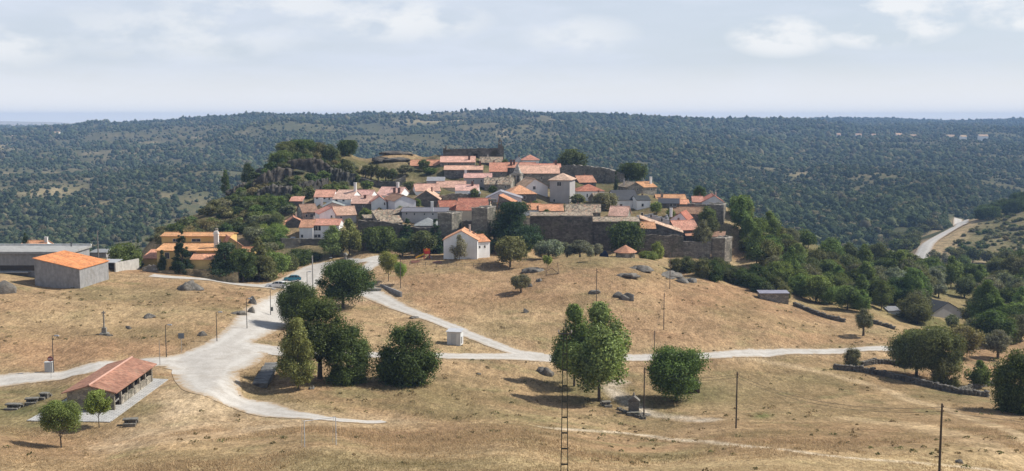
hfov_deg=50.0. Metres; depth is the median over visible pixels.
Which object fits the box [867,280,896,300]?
broadleaf tree
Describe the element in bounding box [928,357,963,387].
broadleaf tree
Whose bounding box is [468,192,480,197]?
open porch
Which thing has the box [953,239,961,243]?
shrub
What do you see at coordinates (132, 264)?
garden wall
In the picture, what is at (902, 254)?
broadleaf tree
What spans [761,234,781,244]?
broadleaf tree
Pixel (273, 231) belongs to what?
shrub
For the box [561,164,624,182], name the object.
castle wall
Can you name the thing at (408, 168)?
broadleaf tree
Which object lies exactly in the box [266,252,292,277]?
broadleaf tree
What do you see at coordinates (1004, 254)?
broadleaf tree
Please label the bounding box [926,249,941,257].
broadleaf tree
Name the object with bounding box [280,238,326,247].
retaining wall
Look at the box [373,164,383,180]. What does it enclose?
olive tree
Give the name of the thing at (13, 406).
stone table
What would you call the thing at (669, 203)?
slate house
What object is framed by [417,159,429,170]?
broadleaf tree
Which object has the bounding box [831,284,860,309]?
broadleaf tree
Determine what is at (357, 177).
shrub
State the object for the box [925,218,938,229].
broadleaf tree
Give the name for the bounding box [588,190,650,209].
slate house
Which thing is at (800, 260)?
broadleaf tree
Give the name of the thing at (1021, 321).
broadleaf tree
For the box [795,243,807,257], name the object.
broadleaf tree
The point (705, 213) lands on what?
broadleaf tree
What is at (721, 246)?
corner bastion
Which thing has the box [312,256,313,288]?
concrete pole
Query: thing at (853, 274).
broadleaf tree
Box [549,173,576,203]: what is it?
tower house
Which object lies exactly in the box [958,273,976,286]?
broadleaf tree
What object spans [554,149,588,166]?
broadleaf tree
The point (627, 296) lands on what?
boulder
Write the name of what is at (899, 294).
broadleaf tree
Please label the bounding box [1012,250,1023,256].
broadleaf tree
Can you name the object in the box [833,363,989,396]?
stone wall
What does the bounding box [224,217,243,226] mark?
shrub
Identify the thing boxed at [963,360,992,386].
broadleaf tree
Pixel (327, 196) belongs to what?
white house
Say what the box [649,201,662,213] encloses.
broadleaf tree
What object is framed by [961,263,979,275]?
broadleaf tree
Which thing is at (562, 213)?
wall coping
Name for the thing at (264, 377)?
shed
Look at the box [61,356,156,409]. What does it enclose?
picnic shelter
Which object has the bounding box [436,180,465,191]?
terraced house
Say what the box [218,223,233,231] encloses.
shrub
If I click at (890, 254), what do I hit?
broadleaf tree
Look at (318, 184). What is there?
rock outcrop
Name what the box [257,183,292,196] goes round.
rock outcrop
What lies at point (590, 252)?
young tree
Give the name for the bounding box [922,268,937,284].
broadleaf tree
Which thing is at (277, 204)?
shrub
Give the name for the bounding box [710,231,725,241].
stone shed
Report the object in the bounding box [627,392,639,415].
stone fountain
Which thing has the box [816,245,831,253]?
broadleaf tree
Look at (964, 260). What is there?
broadleaf tree
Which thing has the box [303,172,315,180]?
shrub
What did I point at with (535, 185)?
white house
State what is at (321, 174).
shrub
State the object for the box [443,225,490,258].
gabled cottage
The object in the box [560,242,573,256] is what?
olive tree
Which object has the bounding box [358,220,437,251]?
town wall
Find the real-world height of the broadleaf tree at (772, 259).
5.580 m
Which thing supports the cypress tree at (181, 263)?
on the ground at (162, 412)
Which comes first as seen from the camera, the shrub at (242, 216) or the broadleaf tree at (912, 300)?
the broadleaf tree at (912, 300)
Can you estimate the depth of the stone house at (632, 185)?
392.98 m
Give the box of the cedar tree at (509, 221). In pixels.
[488,201,544,246]
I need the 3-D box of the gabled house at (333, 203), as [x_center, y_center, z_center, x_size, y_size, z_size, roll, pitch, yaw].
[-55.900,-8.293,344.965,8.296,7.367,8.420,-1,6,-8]
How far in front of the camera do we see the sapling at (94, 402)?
137.51 m
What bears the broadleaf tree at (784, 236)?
on the ground at (162, 412)
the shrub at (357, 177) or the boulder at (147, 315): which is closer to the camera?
the boulder at (147, 315)
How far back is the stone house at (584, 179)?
397.40 m
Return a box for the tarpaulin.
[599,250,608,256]
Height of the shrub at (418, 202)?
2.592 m
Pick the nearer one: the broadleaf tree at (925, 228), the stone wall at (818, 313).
the stone wall at (818, 313)
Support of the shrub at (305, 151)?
on the ground at (162, 412)
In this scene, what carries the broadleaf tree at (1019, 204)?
on the ground at (162, 412)
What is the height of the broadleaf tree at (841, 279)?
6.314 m
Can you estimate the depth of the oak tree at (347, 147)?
417.82 m
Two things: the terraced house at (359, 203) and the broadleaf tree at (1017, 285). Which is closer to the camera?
the broadleaf tree at (1017, 285)
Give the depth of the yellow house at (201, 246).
274.00 m
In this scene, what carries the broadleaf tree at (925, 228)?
on the ground at (162, 412)
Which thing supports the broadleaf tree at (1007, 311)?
on the ground at (162, 412)
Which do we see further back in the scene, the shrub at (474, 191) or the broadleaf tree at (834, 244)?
the broadleaf tree at (834, 244)
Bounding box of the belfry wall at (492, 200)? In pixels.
[488,199,496,205]
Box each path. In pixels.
[280,345,889,361]
[359,285,543,359]
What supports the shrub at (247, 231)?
on the ground at (162, 412)
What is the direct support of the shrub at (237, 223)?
on the ground at (162, 412)
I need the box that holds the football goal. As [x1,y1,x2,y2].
[301,417,335,446]
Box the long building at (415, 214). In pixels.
[401,201,449,222]
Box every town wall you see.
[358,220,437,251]
[493,217,529,239]
[530,214,592,245]
[592,222,639,253]
[639,234,683,257]
[683,241,710,259]
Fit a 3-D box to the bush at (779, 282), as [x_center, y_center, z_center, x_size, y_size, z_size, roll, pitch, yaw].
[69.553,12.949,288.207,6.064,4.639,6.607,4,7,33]
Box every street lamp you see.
[52,335,58,372]
[165,324,171,356]
[216,311,221,339]
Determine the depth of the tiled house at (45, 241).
296.86 m
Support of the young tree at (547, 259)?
on the ground at (162, 412)
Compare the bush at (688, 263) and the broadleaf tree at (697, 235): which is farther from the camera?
the broadleaf tree at (697, 235)
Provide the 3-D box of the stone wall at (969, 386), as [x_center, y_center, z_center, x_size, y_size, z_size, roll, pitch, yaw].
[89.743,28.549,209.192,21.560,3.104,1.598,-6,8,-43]
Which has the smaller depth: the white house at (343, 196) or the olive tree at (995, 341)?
the olive tree at (995, 341)
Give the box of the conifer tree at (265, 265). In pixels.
[239,237,278,281]
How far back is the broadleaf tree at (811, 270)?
306.51 m
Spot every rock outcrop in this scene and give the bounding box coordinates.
[225,180,251,196]
[251,167,293,187]
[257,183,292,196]
[280,157,330,176]
[291,177,328,194]
[328,167,356,185]
[372,157,410,161]
[379,151,414,154]
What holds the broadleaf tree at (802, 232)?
on the ground at (162, 412)
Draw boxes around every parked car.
[266,281,287,287]
[284,275,300,280]
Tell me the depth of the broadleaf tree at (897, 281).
310.56 m
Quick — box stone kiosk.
[614,245,636,257]
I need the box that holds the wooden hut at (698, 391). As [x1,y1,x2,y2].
[685,381,700,392]
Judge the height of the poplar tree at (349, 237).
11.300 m
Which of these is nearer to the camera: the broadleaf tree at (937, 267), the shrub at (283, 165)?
the broadleaf tree at (937, 267)
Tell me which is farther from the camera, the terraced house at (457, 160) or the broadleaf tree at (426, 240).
the terraced house at (457, 160)
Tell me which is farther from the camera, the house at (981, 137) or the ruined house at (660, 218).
the house at (981, 137)
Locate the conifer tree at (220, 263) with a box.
[207,241,240,277]
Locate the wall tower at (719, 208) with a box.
[707,202,725,223]
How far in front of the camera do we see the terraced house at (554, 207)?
332.81 m
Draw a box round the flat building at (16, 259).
[0,242,91,276]
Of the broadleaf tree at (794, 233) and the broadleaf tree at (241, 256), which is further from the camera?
the broadleaf tree at (794, 233)
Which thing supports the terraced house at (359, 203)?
on the ground at (162, 412)
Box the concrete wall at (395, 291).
[380,284,401,296]
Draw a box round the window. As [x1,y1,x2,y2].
[0,265,33,270]
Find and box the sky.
[0,0,1023,122]
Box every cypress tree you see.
[22,233,28,243]
[156,250,167,270]
[168,229,193,274]
[613,171,618,189]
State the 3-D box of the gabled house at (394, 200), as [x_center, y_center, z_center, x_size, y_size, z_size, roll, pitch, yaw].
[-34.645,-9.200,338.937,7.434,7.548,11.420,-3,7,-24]
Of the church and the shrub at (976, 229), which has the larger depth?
the shrub at (976, 229)
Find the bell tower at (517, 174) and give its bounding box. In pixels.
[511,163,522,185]
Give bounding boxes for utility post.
[97,231,98,257]
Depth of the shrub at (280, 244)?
314.00 m
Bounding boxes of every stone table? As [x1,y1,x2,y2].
[4,403,23,410]
[24,397,38,406]
[38,392,51,400]
[122,417,137,427]
[600,400,611,407]
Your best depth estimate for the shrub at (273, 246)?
308.93 m
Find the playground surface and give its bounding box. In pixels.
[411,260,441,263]
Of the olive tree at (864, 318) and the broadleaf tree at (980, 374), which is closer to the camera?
the broadleaf tree at (980, 374)
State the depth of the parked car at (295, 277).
273.32 m
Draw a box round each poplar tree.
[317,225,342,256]
[336,218,362,255]
[549,303,593,386]
[555,301,633,400]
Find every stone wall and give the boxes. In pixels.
[617,407,645,419]
[793,302,845,321]
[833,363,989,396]
[860,358,909,368]
[871,320,895,329]
[958,381,992,389]
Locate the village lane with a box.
[359,256,380,270]
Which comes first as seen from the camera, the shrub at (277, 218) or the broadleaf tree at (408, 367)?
the broadleaf tree at (408, 367)
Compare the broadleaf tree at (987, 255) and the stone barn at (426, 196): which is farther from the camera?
the broadleaf tree at (987, 255)
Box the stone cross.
[99,311,109,335]
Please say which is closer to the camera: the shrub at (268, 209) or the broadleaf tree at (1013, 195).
the shrub at (268, 209)
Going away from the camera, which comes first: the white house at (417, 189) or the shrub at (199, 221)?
the shrub at (199, 221)
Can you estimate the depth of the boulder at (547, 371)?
199.18 m
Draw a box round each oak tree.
[220,170,229,193]
[239,161,254,181]
[242,195,269,202]
[269,150,293,160]
[269,195,289,206]
[274,141,300,153]
[278,204,296,212]
[291,139,316,150]
[313,142,326,153]
[321,144,339,160]
[336,140,358,155]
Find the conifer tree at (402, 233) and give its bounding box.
[399,218,416,241]
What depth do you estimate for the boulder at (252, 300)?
232.16 m
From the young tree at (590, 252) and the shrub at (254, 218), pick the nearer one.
the young tree at (590, 252)
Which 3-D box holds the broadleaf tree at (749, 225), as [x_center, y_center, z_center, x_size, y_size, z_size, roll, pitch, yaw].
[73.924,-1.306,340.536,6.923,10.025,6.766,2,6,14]
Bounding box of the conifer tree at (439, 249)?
[429,219,443,253]
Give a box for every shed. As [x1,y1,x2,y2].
[32,250,109,288]
[90,249,110,258]
[253,362,276,387]
[289,196,304,205]
[362,214,372,220]
[371,209,402,220]
[378,215,402,223]
[385,207,402,214]
[426,177,444,182]
[497,194,516,207]
[639,215,682,235]
[685,233,696,241]
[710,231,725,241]
[757,290,789,304]
[884,306,900,314]
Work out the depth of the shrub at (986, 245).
620.03 m
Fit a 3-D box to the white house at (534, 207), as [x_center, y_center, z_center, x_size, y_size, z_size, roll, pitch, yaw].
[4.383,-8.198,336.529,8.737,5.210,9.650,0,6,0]
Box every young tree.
[377,251,398,280]
[394,262,407,278]
[448,234,466,260]
[542,255,552,264]
[586,247,594,256]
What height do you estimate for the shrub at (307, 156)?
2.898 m
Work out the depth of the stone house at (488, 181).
380.65 m
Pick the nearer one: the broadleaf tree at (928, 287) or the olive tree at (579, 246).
the olive tree at (579, 246)
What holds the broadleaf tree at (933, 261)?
on the ground at (162, 412)
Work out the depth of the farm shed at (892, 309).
296.68 m
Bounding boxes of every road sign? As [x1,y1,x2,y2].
[47,356,52,367]
[178,333,183,350]
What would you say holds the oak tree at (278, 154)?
on the ground at (162, 412)
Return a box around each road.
[0,266,325,386]
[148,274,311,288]
[172,356,385,423]
[264,255,399,283]
[913,218,968,259]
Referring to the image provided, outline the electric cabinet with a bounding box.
[44,361,52,371]
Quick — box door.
[451,334,455,344]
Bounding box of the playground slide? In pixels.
[415,248,431,258]
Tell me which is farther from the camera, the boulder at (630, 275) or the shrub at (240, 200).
the shrub at (240, 200)
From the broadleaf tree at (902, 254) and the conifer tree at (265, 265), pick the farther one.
the broadleaf tree at (902, 254)
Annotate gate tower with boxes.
[437,211,462,240]
[471,205,495,236]
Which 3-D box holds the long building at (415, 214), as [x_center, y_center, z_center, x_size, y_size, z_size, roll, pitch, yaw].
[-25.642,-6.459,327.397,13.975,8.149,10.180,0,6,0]
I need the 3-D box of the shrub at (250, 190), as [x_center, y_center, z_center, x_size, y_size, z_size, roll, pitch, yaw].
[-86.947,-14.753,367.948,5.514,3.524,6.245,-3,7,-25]
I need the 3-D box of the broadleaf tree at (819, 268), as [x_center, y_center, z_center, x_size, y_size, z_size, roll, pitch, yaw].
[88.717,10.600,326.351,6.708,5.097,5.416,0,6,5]
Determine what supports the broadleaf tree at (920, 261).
on the ground at (162, 412)
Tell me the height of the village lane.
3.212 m
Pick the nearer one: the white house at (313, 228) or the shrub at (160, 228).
the white house at (313, 228)
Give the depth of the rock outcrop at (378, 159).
418.09 m
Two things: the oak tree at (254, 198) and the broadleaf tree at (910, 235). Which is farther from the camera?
the broadleaf tree at (910, 235)
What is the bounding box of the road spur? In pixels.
[162,343,283,374]
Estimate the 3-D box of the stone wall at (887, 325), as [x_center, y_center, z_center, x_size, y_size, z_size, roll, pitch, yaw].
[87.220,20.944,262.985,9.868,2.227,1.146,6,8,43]
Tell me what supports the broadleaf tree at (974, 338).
on the ground at (162, 412)
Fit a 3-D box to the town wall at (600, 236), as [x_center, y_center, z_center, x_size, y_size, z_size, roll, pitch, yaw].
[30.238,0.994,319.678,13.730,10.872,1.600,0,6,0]
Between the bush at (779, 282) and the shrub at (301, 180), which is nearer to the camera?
the bush at (779, 282)
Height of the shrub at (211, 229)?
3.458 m
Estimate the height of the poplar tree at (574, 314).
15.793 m
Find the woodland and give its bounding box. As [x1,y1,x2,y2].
[0,107,1023,256]
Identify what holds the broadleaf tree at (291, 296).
on the ground at (162, 412)
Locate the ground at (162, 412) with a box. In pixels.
[0,110,1023,470]
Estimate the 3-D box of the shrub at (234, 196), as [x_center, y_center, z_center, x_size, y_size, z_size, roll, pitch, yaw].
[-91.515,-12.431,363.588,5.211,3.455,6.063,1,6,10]
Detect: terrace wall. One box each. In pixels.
[359,175,405,187]
[687,203,706,207]
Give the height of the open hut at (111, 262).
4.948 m
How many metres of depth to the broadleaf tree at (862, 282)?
302.22 m
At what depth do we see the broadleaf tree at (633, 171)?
417.22 m
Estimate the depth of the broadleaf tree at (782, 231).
380.09 m
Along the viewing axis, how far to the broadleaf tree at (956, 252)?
580.78 m
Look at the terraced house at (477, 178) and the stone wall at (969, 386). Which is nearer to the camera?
the stone wall at (969, 386)
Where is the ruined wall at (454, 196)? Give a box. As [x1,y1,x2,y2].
[439,193,467,200]
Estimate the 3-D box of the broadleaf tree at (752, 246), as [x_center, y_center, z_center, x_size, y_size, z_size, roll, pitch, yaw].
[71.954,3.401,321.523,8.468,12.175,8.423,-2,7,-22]
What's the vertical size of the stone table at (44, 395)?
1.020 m
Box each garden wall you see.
[114,259,138,271]
[142,265,157,271]
[157,269,238,282]
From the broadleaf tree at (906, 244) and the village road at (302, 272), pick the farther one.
the broadleaf tree at (906, 244)
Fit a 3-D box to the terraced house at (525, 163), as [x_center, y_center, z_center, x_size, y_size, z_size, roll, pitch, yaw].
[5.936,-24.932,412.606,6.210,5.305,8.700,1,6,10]
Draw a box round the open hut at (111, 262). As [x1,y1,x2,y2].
[106,259,122,267]
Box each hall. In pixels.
[436,198,456,210]
[455,198,491,220]
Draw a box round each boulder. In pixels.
[0,280,16,293]
[144,313,155,318]
[177,280,203,290]
[197,331,207,335]
[231,310,245,314]
[247,306,254,312]
[248,296,256,304]
[521,267,543,272]
[536,367,553,376]
[589,290,600,293]
[612,291,633,300]
[616,273,640,277]
[629,265,653,271]
[661,270,682,278]
[675,277,696,282]
[955,459,963,463]
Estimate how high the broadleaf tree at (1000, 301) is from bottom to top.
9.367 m
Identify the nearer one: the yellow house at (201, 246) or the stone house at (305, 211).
the yellow house at (201, 246)
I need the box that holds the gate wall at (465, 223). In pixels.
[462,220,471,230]
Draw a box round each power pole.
[400,258,400,287]
[596,268,597,301]
[643,368,645,415]
[735,372,738,428]
[938,403,943,470]
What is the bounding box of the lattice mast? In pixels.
[558,319,571,470]
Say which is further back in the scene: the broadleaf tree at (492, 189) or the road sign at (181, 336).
the broadleaf tree at (492, 189)
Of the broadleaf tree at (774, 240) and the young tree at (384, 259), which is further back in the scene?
the broadleaf tree at (774, 240)
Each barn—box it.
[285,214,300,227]
[413,187,441,206]
[565,202,600,216]
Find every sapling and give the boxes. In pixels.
[36,399,83,447]
[83,389,112,427]
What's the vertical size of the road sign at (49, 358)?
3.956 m
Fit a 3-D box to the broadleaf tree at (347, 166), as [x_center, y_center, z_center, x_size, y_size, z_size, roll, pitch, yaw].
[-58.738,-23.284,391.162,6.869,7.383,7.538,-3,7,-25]
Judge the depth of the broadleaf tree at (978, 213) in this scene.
730.08 m
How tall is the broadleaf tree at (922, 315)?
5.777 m
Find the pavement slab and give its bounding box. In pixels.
[27,378,167,422]
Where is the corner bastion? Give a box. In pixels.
[711,235,731,263]
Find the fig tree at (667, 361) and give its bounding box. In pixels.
[644,344,711,400]
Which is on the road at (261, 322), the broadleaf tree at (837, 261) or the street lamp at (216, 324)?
the street lamp at (216, 324)
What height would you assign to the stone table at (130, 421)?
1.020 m
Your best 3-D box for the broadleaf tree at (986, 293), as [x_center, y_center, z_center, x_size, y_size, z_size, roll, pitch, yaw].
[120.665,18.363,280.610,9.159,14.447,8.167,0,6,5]
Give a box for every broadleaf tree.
[106,242,142,265]
[226,248,258,281]
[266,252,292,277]
[273,317,317,389]
[275,281,319,324]
[277,295,354,378]
[284,253,299,271]
[288,248,314,265]
[310,252,322,260]
[314,259,378,307]
[321,319,376,386]
[339,160,355,173]
[359,180,373,189]
[360,225,398,252]
[367,321,443,388]
[390,238,411,256]
[396,164,414,174]
[402,181,415,188]
[408,230,438,256]
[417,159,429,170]
[422,167,438,173]
[487,185,496,192]
[493,236,527,266]
[522,234,535,254]
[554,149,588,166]
[569,194,585,203]
[590,193,619,210]
[605,221,646,251]
[616,162,648,181]
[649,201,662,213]
[691,219,712,243]
[693,185,705,196]
[697,206,717,225]
[702,215,721,240]
[727,194,753,213]
[728,197,753,228]
[736,233,760,252]
[739,215,757,239]
[742,226,774,263]
[753,217,771,233]
[757,239,782,266]
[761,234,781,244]
[763,211,781,235]
[764,237,784,258]
[764,255,782,268]
[765,260,795,284]
[775,226,787,237]
[778,233,794,242]
[778,246,803,271]
[780,239,798,253]
[782,228,800,241]
[784,242,810,256]
[787,268,813,288]
[788,273,812,297]
[792,253,806,268]
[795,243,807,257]
[798,229,811,242]
[801,232,817,247]
[801,263,821,275]
[802,275,835,302]
[806,248,826,262]
[806,257,822,266]
[807,263,822,271]
[815,285,838,304]
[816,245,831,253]
[816,259,838,273]
[819,237,845,255]
[823,271,833,279]
[825,251,839,260]
[827,272,853,289]
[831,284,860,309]
[832,265,844,275]
[833,259,844,268]
[835,253,861,271]
[839,242,857,258]
[840,281,858,288]
[844,262,861,273]
[845,269,860,283]
[851,289,871,309]
[853,274,871,294]
[855,243,873,264]
[856,261,880,282]
[866,272,889,287]
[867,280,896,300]
[868,241,888,260]
[871,257,892,269]
[871,280,893,309]
[873,265,886,275]
[879,229,893,237]
[880,266,906,279]
[881,225,894,230]
[881,328,941,375]
[884,250,896,259]
[884,285,906,303]
[887,238,901,251]
[887,276,910,300]
[888,250,910,269]
[890,232,903,238]
[892,257,924,270]
[893,249,914,260]
[895,238,915,252]
[895,294,934,322]
[900,267,925,301]
[903,233,922,242]
[903,304,931,323]
[904,288,931,310]
[904,325,968,377]
[909,237,919,249]
[909,255,921,261]
[913,258,930,268]
[916,269,934,298]
[919,225,930,233]
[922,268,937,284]
[923,288,934,307]
[924,256,946,267]
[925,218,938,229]
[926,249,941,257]
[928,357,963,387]
[929,265,945,271]
[929,268,947,284]
[933,282,947,297]
[938,252,949,263]
[939,255,963,288]
[944,314,959,327]
[946,261,964,273]
[948,246,965,260]
[950,324,985,356]
[955,277,975,297]
[957,254,972,264]
[957,301,975,319]
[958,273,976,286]
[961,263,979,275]
[962,317,983,329]
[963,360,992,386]
[964,247,981,262]
[965,279,999,317]
[969,309,1018,340]
[970,264,990,284]
[971,205,984,219]
[975,276,1003,289]
[980,206,1000,218]
[981,250,994,261]
[984,257,1004,274]
[988,306,1023,317]
[988,347,1023,415]
[991,248,1017,259]
[991,269,1012,274]
[991,298,1005,309]
[996,272,1018,287]
[998,255,1019,275]
[999,287,1019,304]
[1000,201,1017,213]
[1004,277,1023,287]
[1004,301,1023,316]
[1005,315,1023,344]
[1008,191,1023,199]
[1008,198,1023,212]
[1008,295,1023,306]
[1009,314,1023,341]
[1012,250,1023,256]
[1012,255,1023,273]
[1012,282,1023,289]
[1012,286,1023,301]
[1014,267,1023,275]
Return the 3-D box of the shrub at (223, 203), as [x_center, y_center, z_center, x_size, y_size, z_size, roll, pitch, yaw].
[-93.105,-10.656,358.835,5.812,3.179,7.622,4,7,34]
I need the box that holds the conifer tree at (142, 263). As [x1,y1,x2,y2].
[136,238,143,268]
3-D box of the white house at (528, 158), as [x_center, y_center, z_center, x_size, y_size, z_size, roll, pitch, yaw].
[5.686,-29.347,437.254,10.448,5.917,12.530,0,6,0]
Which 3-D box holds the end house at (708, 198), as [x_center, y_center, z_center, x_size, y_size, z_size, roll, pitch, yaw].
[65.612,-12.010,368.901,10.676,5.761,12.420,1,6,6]
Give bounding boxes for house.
[21,237,53,243]
[142,228,255,270]
[296,203,317,218]
[298,217,343,238]
[313,190,336,205]
[314,205,356,222]
[320,198,346,206]
[332,183,376,205]
[350,195,374,213]
[370,194,386,209]
[377,182,409,197]
[384,192,416,209]
[410,160,439,169]
[412,183,440,194]
[414,218,437,227]
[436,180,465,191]
[440,156,475,165]
[444,161,483,178]
[455,181,478,193]
[463,170,492,187]
[480,154,502,165]
[484,176,498,190]
[486,189,522,201]
[489,160,507,176]
[496,175,515,190]
[505,185,536,202]
[507,160,517,174]
[515,155,538,164]
[516,177,548,196]
[519,162,535,164]
[523,201,540,215]
[539,204,563,211]
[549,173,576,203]
[574,174,596,186]
[575,184,603,200]
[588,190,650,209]
[608,204,631,216]
[618,180,642,193]
[636,177,656,194]
[636,212,668,223]
[640,221,655,234]
[654,193,686,198]
[658,198,679,208]
[669,208,692,219]
[669,218,697,240]
[672,205,703,224]
[679,199,689,205]
[691,192,724,203]
[930,299,961,317]
[959,135,966,139]
[977,134,987,140]
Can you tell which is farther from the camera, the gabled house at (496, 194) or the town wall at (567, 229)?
the gabled house at (496, 194)
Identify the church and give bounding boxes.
[519,160,560,188]
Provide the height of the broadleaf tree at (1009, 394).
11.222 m
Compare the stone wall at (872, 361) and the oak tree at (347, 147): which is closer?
the stone wall at (872, 361)
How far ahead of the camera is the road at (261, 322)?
201.35 m
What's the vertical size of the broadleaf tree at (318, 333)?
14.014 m
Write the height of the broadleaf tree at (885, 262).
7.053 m
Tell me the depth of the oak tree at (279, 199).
355.83 m
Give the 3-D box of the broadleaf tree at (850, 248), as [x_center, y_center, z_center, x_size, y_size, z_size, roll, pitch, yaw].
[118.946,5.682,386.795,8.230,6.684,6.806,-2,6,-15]
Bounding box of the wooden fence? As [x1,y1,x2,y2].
[402,262,497,268]
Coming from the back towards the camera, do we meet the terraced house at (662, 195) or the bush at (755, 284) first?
the terraced house at (662, 195)
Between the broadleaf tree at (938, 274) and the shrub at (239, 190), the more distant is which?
the shrub at (239, 190)
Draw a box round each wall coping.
[530,212,592,215]
[593,217,639,221]
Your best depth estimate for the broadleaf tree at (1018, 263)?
378.84 m
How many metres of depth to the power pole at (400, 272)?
257.27 m
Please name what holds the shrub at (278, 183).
on the rock outcrop at (274, 175)
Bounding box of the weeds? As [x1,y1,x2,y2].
[0,258,1022,470]
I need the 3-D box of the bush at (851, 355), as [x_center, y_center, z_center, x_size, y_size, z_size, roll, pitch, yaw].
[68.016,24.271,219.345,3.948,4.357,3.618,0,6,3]
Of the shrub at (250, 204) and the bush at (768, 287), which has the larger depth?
the shrub at (250, 204)
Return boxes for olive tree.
[360,165,369,178]
[365,163,375,179]
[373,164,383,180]
[380,167,391,180]
[388,168,397,180]
[509,274,530,292]
[533,239,564,257]
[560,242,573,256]
[571,240,590,256]
[588,243,603,255]
[855,308,874,335]
[983,329,1013,358]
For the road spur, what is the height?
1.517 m
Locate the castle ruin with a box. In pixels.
[443,138,503,159]
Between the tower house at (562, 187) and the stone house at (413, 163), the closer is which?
the tower house at (562, 187)
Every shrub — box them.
[144,235,155,241]
[153,226,165,234]
[153,229,168,243]
[167,223,183,231]
[176,217,192,225]
[184,224,194,230]
[191,228,205,231]
[194,219,202,226]
[199,219,217,231]
[200,217,220,226]
[201,204,216,214]
[206,199,220,207]
[206,225,219,231]
[215,221,230,226]
[216,205,233,216]
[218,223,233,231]
[219,199,238,207]
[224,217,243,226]
[227,193,241,202]
[230,206,244,215]
[232,221,242,226]
[233,196,245,206]
[233,212,246,218]
[233,224,248,232]
[235,187,246,194]
[239,191,250,196]
[241,201,247,208]
[241,226,260,242]
[244,180,255,188]
[245,187,257,194]
[245,222,259,227]
[246,201,259,211]
[247,171,260,179]
[247,215,262,223]
[248,205,263,211]
[248,229,263,242]
[255,182,267,188]
[256,214,276,225]
[259,231,275,243]
[260,193,269,203]
[260,224,270,228]
[261,245,275,255]
[262,225,285,241]
[263,205,279,213]
[264,161,277,170]
[264,242,278,250]
[266,200,280,208]
[267,212,284,224]
[268,223,289,233]
[274,232,287,242]
[275,181,286,186]
[275,241,283,248]
[277,162,291,167]
[280,201,295,209]
[283,193,292,202]
[291,185,302,193]
[293,175,300,180]
[295,178,307,185]
[300,148,308,154]
[301,186,314,197]
[302,153,312,158]
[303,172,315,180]
[310,176,320,180]
[311,152,321,158]
[316,170,332,180]
[337,181,348,186]
[354,173,360,181]
[415,199,421,205]
[470,188,478,196]
[665,209,675,220]
[944,246,952,251]
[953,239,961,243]
[970,228,980,231]
[981,244,990,247]
[1009,226,1018,230]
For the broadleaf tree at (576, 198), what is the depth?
356.61 m
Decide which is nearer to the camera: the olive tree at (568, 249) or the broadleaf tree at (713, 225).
the olive tree at (568, 249)
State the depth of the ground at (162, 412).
200.40 m
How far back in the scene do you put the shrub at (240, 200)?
358.74 m
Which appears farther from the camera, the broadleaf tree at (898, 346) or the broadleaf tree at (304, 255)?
the broadleaf tree at (304, 255)
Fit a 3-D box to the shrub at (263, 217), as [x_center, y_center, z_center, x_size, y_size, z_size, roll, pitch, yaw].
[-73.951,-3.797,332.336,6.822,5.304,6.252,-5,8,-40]
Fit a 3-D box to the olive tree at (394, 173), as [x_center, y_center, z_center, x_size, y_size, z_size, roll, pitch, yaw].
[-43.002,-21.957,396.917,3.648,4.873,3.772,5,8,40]
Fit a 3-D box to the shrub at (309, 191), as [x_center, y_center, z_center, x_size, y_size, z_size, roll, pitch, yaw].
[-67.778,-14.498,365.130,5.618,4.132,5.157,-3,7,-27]
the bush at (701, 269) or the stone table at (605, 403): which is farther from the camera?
the bush at (701, 269)
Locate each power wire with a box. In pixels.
[737,377,939,411]
[743,377,938,408]
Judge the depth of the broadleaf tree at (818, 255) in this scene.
344.80 m
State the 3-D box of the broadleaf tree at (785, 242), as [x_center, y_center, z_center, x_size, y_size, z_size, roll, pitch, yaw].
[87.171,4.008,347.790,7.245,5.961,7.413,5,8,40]
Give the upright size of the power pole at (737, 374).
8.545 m
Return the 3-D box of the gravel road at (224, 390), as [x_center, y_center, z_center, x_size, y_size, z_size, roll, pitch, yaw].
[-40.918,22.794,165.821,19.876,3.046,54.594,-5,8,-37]
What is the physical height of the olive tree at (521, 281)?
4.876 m
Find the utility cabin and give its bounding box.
[446,328,463,345]
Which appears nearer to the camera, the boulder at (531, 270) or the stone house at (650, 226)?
the boulder at (531, 270)
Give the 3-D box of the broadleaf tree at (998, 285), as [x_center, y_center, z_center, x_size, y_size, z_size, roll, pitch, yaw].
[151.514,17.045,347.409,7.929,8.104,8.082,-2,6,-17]
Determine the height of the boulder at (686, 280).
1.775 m
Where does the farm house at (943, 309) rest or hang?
on the ground at (162, 412)
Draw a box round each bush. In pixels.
[328,184,339,190]
[358,208,371,218]
[476,230,495,253]
[638,250,658,260]
[651,241,664,258]
[667,256,684,271]
[678,256,697,272]
[690,257,715,277]
[707,260,724,280]
[711,257,727,267]
[722,265,739,283]
[730,268,750,285]
[743,272,759,287]
[748,263,767,276]
[749,277,770,291]
[758,282,774,289]
[760,271,778,289]
[770,276,787,289]
[777,285,792,298]
[842,346,862,365]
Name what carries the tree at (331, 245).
on the ground at (162, 412)
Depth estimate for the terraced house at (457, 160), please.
412.34 m
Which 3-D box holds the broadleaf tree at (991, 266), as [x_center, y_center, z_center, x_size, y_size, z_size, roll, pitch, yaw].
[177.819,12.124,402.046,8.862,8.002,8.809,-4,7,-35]
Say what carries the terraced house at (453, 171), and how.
on the ground at (162, 412)
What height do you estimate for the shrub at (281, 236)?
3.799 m

